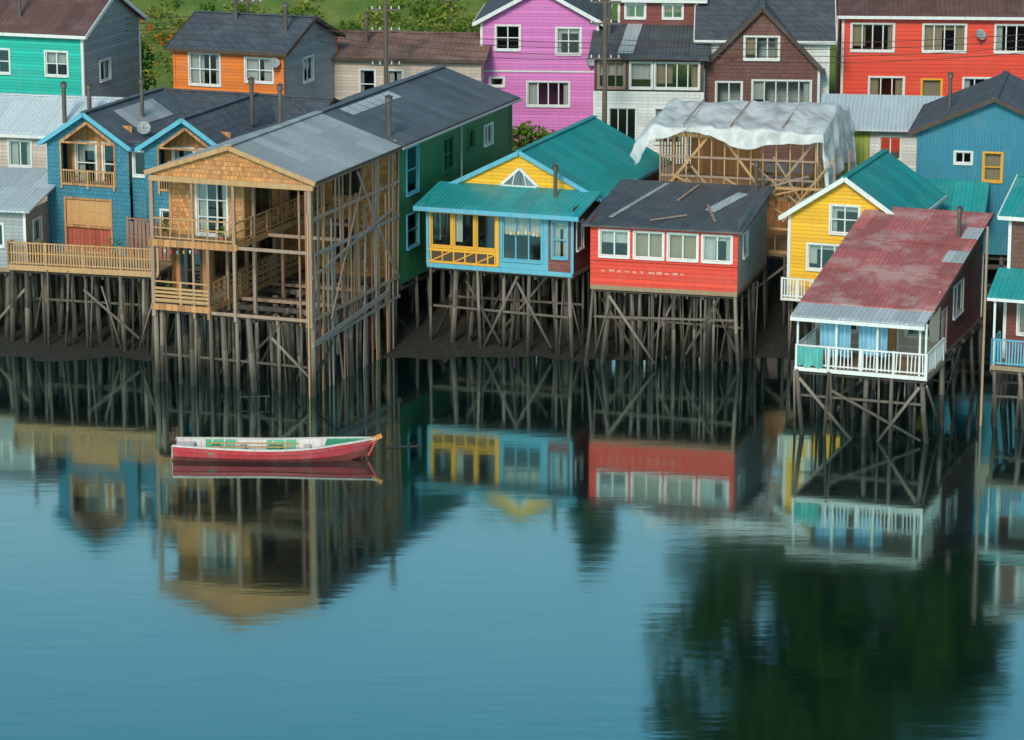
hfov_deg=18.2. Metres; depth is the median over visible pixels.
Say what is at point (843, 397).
braces
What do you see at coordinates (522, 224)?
curtains
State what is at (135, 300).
pilings
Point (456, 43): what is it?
overhead wires
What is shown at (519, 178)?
gable window
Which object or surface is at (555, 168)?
stovepipe
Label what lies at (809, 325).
pilings
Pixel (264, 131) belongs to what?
roof ridge
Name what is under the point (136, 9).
fascia
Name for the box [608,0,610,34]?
stovepipe
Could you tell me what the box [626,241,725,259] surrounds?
back wall
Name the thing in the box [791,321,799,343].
braces
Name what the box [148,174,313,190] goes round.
header
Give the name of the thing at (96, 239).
door
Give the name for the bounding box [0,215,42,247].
window frames
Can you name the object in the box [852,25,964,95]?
curtains
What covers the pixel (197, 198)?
window frames
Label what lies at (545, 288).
pilings
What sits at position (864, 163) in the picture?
roof ridge
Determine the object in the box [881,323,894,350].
door panels
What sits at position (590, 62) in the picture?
satellite dish
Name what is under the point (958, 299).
back wall
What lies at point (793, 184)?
joists
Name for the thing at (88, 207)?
door panels
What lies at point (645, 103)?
wall
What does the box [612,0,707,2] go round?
fascia
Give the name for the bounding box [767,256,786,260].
floor beams
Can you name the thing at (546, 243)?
trim
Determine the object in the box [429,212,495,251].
window frames
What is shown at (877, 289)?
roof
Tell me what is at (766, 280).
braces
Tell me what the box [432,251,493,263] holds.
porch panel
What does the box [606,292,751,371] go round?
pilings
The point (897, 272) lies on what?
roof lap
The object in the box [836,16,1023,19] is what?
fascia
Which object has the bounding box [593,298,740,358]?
braces
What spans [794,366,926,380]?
deck edge
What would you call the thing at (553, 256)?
window frames
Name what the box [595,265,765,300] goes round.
floor beams
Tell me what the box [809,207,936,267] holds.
side wall
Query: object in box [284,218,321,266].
wall
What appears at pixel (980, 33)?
satellite dish
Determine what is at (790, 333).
pilings
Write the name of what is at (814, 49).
overhead wires
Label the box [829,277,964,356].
window frames
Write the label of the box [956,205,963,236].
stovepipe
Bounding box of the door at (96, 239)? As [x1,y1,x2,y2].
[67,227,110,251]
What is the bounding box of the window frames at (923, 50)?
[850,22,1023,94]
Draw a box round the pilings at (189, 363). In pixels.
[160,270,458,395]
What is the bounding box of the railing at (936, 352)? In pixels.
[795,328,944,376]
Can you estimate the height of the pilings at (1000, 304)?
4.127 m
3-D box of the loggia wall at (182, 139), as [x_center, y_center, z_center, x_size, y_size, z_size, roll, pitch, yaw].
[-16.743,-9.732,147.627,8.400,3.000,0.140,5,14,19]
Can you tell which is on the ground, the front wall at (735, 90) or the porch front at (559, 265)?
the front wall at (735, 90)
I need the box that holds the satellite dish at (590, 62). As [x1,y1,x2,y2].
[586,57,593,65]
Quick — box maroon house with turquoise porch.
[979,173,1023,428]
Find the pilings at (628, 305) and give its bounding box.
[584,270,765,372]
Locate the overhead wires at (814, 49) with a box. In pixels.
[607,34,1023,62]
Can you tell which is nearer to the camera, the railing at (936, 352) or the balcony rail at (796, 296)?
the railing at (936, 352)
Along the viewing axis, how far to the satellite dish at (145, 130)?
147.12 m
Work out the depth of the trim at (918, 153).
149.81 m
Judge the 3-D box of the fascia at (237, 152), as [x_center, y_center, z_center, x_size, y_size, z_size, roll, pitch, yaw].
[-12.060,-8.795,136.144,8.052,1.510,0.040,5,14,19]
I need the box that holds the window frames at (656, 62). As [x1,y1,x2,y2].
[608,3,699,144]
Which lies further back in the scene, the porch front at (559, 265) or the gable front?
the porch front at (559, 265)
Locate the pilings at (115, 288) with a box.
[59,275,224,331]
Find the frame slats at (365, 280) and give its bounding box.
[317,160,381,384]
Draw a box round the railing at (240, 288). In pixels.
[153,184,327,304]
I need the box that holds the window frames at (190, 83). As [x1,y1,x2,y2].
[188,52,314,86]
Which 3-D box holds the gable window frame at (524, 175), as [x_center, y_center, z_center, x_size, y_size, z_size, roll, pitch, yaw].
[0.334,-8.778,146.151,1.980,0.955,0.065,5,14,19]
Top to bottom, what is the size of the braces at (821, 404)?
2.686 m
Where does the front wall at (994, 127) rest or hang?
attached to the side wall
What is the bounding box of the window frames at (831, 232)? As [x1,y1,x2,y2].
[806,204,860,271]
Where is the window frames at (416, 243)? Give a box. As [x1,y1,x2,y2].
[406,144,420,250]
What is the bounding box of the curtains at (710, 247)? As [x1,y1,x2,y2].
[602,231,729,260]
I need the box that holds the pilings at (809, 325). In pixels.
[788,301,810,362]
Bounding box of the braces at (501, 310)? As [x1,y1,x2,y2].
[433,276,581,348]
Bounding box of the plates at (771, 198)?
[672,133,838,253]
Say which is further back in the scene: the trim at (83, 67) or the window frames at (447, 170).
the trim at (83, 67)
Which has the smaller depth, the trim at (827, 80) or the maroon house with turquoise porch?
the maroon house with turquoise porch
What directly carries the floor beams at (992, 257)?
on the pilings at (1000, 304)
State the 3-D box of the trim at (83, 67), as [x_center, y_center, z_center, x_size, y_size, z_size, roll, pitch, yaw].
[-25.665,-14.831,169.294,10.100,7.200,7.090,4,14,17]
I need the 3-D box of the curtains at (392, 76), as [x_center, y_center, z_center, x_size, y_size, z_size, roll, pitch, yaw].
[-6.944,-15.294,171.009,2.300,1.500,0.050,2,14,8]
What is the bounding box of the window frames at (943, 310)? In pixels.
[941,306,947,353]
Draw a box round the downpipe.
[460,125,462,176]
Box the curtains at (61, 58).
[47,53,106,77]
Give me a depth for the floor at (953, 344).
136.87 m
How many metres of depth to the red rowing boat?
127.09 m
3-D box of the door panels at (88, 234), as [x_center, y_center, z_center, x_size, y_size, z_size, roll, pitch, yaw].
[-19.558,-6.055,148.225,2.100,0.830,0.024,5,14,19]
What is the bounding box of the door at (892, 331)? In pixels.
[887,324,896,353]
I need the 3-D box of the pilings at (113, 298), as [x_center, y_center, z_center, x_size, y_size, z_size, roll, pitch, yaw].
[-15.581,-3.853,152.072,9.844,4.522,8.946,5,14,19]
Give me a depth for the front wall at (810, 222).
141.62 m
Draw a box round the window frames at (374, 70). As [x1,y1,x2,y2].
[358,68,403,92]
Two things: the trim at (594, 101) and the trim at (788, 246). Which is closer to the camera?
the trim at (788, 246)
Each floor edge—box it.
[149,205,328,313]
[427,262,572,276]
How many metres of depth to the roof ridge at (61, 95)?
156.98 m
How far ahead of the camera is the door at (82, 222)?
147.96 m
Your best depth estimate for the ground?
149.55 m
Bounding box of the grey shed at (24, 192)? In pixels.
[0,167,67,336]
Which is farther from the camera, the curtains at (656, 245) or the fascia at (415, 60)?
the fascia at (415, 60)
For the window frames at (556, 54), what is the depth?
170.90 m
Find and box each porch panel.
[429,216,498,266]
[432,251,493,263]
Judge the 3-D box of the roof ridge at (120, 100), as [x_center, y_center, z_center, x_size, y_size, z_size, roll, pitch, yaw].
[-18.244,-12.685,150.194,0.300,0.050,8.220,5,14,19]
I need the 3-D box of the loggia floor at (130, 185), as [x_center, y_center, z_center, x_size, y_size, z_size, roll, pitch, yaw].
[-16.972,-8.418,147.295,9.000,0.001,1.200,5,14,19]
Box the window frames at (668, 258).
[598,228,748,264]
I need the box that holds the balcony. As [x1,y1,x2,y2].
[783,294,803,300]
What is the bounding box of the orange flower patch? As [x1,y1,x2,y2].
[135,4,271,64]
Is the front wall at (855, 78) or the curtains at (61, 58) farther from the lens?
the front wall at (855, 78)
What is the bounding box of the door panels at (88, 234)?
[69,229,110,249]
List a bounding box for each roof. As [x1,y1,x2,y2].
[0,0,145,35]
[0,94,118,135]
[44,89,179,147]
[127,122,173,142]
[158,113,399,181]
[165,90,332,143]
[166,12,341,53]
[244,67,517,145]
[333,32,500,59]
[414,181,601,217]
[475,0,611,21]
[518,118,667,197]
[582,179,774,233]
[588,21,710,60]
[694,0,835,69]
[800,207,992,311]
[807,151,945,211]
[821,93,943,131]
[836,0,1023,16]
[854,135,902,161]
[910,73,1023,130]
[924,178,989,212]
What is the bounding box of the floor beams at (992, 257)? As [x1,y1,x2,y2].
[984,255,1006,268]
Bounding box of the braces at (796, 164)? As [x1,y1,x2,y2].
[771,143,814,196]
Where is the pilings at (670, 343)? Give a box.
[604,281,754,368]
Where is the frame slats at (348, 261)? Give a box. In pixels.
[312,155,391,378]
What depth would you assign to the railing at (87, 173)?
147.37 m
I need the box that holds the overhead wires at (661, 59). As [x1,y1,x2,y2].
[612,57,732,59]
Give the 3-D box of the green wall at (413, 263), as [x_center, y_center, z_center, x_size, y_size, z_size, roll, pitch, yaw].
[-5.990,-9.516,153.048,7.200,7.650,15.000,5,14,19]
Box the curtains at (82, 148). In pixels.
[78,144,178,180]
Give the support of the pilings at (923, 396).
in the water
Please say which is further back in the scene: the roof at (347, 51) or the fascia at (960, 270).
the roof at (347, 51)
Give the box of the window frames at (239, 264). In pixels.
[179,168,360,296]
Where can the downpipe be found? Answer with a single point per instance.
(461, 132)
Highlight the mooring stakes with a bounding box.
[237,391,269,403]
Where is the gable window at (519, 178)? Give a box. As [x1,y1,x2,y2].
[504,171,533,185]
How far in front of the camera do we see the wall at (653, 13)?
170.81 m
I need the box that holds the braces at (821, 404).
[799,377,940,441]
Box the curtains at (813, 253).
[810,207,857,263]
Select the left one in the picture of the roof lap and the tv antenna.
the tv antenna
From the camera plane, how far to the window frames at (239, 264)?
141.30 m
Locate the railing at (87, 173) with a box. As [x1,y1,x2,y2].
[60,169,167,193]
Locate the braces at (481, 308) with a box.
[436,272,531,344]
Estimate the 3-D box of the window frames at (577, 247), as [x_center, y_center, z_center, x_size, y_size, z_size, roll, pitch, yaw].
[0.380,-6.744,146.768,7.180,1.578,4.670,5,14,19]
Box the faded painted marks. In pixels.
[601,269,683,274]
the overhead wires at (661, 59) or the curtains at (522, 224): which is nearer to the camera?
the curtains at (522, 224)
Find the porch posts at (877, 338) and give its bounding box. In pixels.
[797,321,927,375]
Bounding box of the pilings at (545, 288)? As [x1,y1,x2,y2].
[429,270,596,344]
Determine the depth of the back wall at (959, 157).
157.51 m
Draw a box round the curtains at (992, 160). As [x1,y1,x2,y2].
[985,154,1000,179]
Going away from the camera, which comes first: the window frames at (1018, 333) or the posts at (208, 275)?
the window frames at (1018, 333)
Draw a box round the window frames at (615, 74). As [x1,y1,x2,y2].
[597,61,625,88]
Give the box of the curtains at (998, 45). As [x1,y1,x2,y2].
[964,26,1002,87]
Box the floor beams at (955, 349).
[799,320,982,386]
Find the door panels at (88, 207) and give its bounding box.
[68,201,109,223]
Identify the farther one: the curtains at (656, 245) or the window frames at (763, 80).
the window frames at (763, 80)
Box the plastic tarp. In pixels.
[630,98,856,186]
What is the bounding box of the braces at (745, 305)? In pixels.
[738,271,798,320]
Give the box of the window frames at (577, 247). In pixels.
[435,213,584,251]
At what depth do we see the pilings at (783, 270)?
149.09 m
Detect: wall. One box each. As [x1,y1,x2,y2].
[0,36,81,95]
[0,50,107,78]
[0,137,46,220]
[11,142,26,164]
[47,117,210,258]
[63,139,132,217]
[67,125,230,189]
[84,0,139,96]
[136,146,192,216]
[171,182,241,238]
[171,184,320,295]
[175,51,280,93]
[175,247,206,297]
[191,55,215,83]
[210,232,280,294]
[255,105,510,283]
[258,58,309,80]
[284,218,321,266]
[285,22,335,96]
[302,170,355,221]
[325,140,396,282]
[334,61,478,99]
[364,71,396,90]
[427,195,494,245]
[462,155,576,189]
[482,64,494,83]
[483,0,595,148]
[496,27,577,104]
[573,171,658,272]
[590,227,737,292]
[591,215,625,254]
[594,60,703,91]
[596,91,700,163]
[600,61,704,91]
[620,2,695,24]
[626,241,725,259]
[705,11,817,161]
[710,43,826,159]
[737,199,767,291]
[790,182,880,294]
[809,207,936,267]
[815,311,937,358]
[822,131,869,187]
[827,211,857,261]
[836,19,841,93]
[843,19,1023,151]
[852,25,1023,94]
[869,131,916,171]
[919,102,1023,254]
[939,234,983,349]
[954,284,959,312]
[956,153,970,161]
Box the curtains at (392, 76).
[361,71,401,91]
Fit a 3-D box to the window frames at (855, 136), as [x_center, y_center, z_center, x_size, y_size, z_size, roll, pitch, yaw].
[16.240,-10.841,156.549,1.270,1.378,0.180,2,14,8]
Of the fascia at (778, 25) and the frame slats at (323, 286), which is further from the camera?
the fascia at (778, 25)
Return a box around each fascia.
[0,0,148,38]
[0,134,44,138]
[37,112,215,151]
[143,146,315,185]
[164,11,345,56]
[315,97,519,184]
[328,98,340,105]
[331,36,503,63]
[413,151,670,221]
[472,0,612,25]
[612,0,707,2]
[693,0,836,43]
[704,7,824,74]
[778,177,947,219]
[790,317,924,330]
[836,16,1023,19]
[908,98,1023,134]
[935,213,994,313]
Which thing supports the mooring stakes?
in the water
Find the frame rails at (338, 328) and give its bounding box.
[312,170,399,348]
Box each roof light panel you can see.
[114,98,173,126]
[340,91,401,114]
[609,183,669,216]
[618,24,642,52]
[705,192,747,211]
[932,216,990,275]
[942,227,983,262]
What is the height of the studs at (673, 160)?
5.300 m
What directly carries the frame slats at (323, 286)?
on the ground
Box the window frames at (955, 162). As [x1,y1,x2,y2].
[953,150,972,165]
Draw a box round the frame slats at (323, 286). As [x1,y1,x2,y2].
[307,160,395,396]
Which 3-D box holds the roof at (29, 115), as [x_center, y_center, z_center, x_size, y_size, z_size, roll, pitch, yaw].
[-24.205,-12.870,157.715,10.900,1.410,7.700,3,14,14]
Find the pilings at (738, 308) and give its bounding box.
[737,298,738,317]
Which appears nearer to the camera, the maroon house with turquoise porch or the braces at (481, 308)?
the maroon house with turquoise porch
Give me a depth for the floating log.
129.22 m
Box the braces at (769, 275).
[750,258,772,299]
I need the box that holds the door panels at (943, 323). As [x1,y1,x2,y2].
[942,312,944,337]
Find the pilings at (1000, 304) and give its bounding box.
[985,254,1006,326]
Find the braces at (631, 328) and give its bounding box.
[608,295,677,363]
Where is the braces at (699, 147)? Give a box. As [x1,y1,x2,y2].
[669,138,822,187]
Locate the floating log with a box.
[383,441,421,447]
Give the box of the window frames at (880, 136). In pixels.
[878,135,902,161]
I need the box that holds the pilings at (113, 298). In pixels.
[54,268,286,339]
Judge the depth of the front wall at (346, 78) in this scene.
170.67 m
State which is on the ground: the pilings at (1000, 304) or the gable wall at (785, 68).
the gable wall at (785, 68)
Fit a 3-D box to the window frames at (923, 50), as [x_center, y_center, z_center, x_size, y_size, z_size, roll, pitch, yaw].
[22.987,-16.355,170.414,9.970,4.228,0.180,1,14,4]
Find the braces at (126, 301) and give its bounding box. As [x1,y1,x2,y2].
[80,287,149,320]
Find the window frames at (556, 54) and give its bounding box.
[489,24,581,134]
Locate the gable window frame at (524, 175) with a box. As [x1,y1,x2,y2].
[499,167,539,187]
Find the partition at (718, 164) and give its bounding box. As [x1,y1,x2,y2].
[691,132,821,235]
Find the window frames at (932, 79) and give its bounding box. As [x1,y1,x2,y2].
[920,78,942,95]
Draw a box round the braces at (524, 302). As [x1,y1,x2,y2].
[498,278,581,345]
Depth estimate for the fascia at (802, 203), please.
140.62 m
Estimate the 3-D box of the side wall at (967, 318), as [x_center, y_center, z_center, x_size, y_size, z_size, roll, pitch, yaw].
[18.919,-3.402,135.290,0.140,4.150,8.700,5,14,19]
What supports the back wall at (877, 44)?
on the ground
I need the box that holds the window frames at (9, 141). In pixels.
[7,139,46,167]
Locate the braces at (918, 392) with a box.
[832,347,960,430]
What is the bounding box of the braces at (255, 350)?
[163,291,397,368]
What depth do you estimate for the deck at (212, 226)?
140.25 m
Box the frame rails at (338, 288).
[211,151,399,322]
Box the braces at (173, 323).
[74,275,175,333]
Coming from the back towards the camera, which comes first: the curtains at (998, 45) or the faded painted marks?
the curtains at (998, 45)
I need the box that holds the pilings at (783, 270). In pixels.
[659,254,811,326]
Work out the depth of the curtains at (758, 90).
167.87 m
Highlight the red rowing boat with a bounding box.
[171,433,382,461]
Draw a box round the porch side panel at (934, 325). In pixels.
[928,307,940,341]
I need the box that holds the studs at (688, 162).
[659,131,789,185]
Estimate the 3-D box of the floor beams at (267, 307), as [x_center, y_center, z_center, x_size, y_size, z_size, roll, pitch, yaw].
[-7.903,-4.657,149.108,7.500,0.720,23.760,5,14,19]
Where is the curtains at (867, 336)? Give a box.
[820,323,887,357]
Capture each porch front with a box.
[429,212,543,270]
[548,220,570,272]
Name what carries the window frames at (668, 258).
attached to the front wall at (709, 278)
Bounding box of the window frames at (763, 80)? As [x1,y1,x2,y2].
[715,35,829,103]
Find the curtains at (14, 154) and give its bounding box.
[11,142,30,164]
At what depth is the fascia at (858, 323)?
128.98 m
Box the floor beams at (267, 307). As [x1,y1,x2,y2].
[158,270,438,325]
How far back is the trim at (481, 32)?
170.74 m
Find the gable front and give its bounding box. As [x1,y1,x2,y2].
[151,150,308,184]
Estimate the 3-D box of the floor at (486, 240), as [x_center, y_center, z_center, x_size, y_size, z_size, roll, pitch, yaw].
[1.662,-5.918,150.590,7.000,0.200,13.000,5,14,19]
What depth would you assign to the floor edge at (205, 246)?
138.64 m
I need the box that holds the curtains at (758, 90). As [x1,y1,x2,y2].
[754,82,809,101]
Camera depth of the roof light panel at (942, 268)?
135.42 m
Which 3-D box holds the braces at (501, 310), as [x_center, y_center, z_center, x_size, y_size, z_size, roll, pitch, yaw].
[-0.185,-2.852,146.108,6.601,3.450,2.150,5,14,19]
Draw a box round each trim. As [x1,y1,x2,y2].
[47,193,147,249]
[59,122,208,148]
[80,17,141,95]
[168,161,322,238]
[173,35,337,94]
[397,105,511,284]
[426,211,573,273]
[479,63,495,83]
[480,21,598,45]
[593,3,703,115]
[704,44,829,162]
[786,206,937,293]
[835,19,844,93]
[916,132,919,173]
[937,252,983,342]
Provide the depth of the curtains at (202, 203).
138.95 m
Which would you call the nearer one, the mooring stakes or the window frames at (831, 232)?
the mooring stakes
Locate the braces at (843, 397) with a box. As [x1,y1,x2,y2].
[801,358,950,441]
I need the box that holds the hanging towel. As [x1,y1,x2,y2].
[797,345,822,368]
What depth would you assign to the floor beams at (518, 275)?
144.94 m
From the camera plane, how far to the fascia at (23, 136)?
153.80 m
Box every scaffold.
[671,158,841,230]
[685,149,850,255]
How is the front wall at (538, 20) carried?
on the ground
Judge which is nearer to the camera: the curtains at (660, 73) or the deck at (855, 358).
the deck at (855, 358)
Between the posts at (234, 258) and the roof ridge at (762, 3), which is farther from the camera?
the roof ridge at (762, 3)
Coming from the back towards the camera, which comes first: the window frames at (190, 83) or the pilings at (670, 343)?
the window frames at (190, 83)
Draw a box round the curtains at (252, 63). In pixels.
[191,54,308,83]
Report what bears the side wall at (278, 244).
on the deck at (212, 226)
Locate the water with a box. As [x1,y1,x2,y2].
[0,356,1023,739]
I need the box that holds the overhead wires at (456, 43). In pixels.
[317,23,587,59]
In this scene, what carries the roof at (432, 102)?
on the green wall at (413, 263)
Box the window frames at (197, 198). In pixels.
[195,121,493,237]
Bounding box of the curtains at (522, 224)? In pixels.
[439,213,578,256]
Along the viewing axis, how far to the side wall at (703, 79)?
167.66 m
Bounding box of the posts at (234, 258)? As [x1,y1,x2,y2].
[149,180,313,328]
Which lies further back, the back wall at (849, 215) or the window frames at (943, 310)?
the back wall at (849, 215)
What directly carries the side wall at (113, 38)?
on the ground
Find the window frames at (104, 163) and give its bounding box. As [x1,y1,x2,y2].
[74,140,204,233]
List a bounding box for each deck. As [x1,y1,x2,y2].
[7,216,171,354]
[155,200,325,306]
[798,353,944,380]
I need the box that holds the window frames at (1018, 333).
[1016,303,1023,335]
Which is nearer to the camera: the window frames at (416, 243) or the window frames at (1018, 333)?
the window frames at (1018, 333)
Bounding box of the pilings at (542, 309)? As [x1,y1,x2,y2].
[458,271,623,348]
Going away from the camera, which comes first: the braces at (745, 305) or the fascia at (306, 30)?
the braces at (745, 305)
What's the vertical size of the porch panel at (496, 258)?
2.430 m
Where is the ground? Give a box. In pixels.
[0,0,1003,362]
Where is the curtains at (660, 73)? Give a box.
[656,6,697,86]
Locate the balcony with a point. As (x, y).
(788, 298)
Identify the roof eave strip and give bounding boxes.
[790,302,932,326]
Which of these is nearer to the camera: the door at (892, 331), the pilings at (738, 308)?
the door at (892, 331)
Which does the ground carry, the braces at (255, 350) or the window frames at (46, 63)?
the braces at (255, 350)
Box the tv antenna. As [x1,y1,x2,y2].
[282,67,305,103]
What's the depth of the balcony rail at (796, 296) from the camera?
141.52 m
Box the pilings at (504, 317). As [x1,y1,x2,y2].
[429,267,612,357]
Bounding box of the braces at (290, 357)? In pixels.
[271,293,308,378]
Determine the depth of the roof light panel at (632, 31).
169.17 m
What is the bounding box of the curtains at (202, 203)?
[199,184,226,233]
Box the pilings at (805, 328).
[802,321,814,336]
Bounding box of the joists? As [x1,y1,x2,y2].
[764,175,823,202]
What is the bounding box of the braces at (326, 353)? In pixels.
[220,299,409,380]
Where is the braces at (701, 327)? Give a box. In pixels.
[596,294,731,359]
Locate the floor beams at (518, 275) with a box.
[432,268,589,281]
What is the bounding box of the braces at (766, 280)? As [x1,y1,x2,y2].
[716,265,786,318]
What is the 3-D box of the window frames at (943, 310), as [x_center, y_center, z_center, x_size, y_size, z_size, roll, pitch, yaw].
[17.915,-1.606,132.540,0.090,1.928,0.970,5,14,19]
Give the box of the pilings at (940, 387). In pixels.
[793,366,943,432]
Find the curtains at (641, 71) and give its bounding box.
[600,5,679,141]
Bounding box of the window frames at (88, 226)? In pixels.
[59,141,200,254]
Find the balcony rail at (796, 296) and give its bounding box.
[781,277,813,300]
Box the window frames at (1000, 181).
[982,151,1003,183]
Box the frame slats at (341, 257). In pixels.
[313,151,398,385]
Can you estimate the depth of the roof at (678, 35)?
168.32 m
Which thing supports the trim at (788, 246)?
attached to the side wall at (824, 260)
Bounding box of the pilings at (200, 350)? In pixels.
[154,270,428,396]
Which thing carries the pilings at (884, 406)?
in the water
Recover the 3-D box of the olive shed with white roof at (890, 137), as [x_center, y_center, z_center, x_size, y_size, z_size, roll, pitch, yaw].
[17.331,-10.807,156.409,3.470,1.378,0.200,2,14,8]
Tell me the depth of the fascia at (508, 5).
169.89 m
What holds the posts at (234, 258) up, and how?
on the floor beams at (267, 307)
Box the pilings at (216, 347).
[163,272,437,384]
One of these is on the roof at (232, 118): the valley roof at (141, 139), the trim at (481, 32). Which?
the valley roof at (141, 139)
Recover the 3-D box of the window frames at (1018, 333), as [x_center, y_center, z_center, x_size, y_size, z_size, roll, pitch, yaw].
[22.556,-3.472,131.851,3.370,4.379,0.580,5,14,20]
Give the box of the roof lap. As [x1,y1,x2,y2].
[823,237,972,277]
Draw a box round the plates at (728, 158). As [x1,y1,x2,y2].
[660,154,815,182]
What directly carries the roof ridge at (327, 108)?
on the roof at (432, 102)
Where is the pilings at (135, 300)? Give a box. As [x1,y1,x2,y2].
[69,276,151,327]
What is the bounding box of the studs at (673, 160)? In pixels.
[660,131,838,250]
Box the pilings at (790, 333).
[788,301,792,362]
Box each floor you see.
[65,179,167,188]
[286,230,427,285]
[428,223,589,277]
[590,254,765,296]
[676,171,767,184]
[767,235,786,256]
[851,317,980,355]
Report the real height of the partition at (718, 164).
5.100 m
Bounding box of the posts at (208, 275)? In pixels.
[206,189,307,327]
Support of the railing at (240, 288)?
on the deck at (212, 226)
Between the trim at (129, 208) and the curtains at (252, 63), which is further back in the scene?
the curtains at (252, 63)
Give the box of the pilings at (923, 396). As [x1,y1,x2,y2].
[795,319,981,443]
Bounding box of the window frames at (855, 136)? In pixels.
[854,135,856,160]
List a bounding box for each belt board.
[484,70,593,72]
[590,258,737,267]
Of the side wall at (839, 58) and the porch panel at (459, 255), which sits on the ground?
the side wall at (839, 58)
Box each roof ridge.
[0,93,124,98]
[80,87,164,112]
[164,88,334,118]
[195,10,315,17]
[224,111,322,145]
[316,65,446,111]
[339,30,479,33]
[516,115,596,151]
[759,0,764,6]
[841,149,888,177]
[991,71,1008,97]
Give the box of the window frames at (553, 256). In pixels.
[501,216,568,263]
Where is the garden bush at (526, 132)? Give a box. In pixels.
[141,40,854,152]
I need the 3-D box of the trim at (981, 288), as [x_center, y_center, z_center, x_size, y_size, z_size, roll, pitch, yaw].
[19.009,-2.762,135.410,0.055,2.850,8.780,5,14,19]
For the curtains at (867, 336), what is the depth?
130.13 m
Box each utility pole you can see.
[232,0,262,70]
[370,0,400,83]
[589,0,620,123]
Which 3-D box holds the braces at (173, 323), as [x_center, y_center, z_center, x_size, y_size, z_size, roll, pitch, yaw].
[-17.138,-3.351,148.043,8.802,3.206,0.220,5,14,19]
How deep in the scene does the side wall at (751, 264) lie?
143.90 m
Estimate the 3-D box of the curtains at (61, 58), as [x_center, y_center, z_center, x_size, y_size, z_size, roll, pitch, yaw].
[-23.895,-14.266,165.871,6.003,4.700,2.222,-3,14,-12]
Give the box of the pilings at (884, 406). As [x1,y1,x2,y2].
[816,342,960,442]
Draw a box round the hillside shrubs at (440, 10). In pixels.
[130,0,488,87]
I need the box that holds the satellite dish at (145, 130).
[137,121,150,133]
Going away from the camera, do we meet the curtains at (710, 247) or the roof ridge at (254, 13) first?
the curtains at (710, 247)
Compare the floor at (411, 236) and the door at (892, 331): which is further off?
the floor at (411, 236)
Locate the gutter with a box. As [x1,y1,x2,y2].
[402,99,521,149]
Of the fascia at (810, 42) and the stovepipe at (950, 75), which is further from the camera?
the fascia at (810, 42)
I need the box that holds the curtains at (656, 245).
[636,233,695,258]
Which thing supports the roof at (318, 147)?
on the side wall at (213, 212)
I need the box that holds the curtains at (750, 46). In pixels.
[746,38,777,57]
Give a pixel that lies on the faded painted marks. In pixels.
(659, 273)
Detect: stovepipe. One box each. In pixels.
[18,0,21,17]
[364,11,368,42]
[552,164,558,197]
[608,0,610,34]
[754,160,758,189]
[947,71,953,107]
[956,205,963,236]
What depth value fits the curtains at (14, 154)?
154.73 m
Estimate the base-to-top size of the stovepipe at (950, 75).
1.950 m
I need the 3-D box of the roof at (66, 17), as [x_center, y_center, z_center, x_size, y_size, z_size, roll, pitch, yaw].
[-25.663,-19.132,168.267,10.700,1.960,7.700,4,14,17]
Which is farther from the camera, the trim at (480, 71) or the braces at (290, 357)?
the trim at (480, 71)
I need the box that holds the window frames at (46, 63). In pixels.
[0,48,111,82]
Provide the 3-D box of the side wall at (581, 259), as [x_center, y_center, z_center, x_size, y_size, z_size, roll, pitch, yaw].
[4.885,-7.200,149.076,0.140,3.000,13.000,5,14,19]
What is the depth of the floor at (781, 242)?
150.51 m
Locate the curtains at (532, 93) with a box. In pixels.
[529,29,578,104]
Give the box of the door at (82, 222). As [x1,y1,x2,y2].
[66,199,110,226]
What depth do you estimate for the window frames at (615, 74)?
167.27 m
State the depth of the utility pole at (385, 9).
167.14 m
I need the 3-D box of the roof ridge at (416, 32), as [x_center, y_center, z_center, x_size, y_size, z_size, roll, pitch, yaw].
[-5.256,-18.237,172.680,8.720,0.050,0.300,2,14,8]
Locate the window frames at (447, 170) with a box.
[442,127,475,173]
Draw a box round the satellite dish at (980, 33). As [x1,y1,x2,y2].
[976,29,985,38]
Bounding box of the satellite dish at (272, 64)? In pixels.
[269,58,279,66]

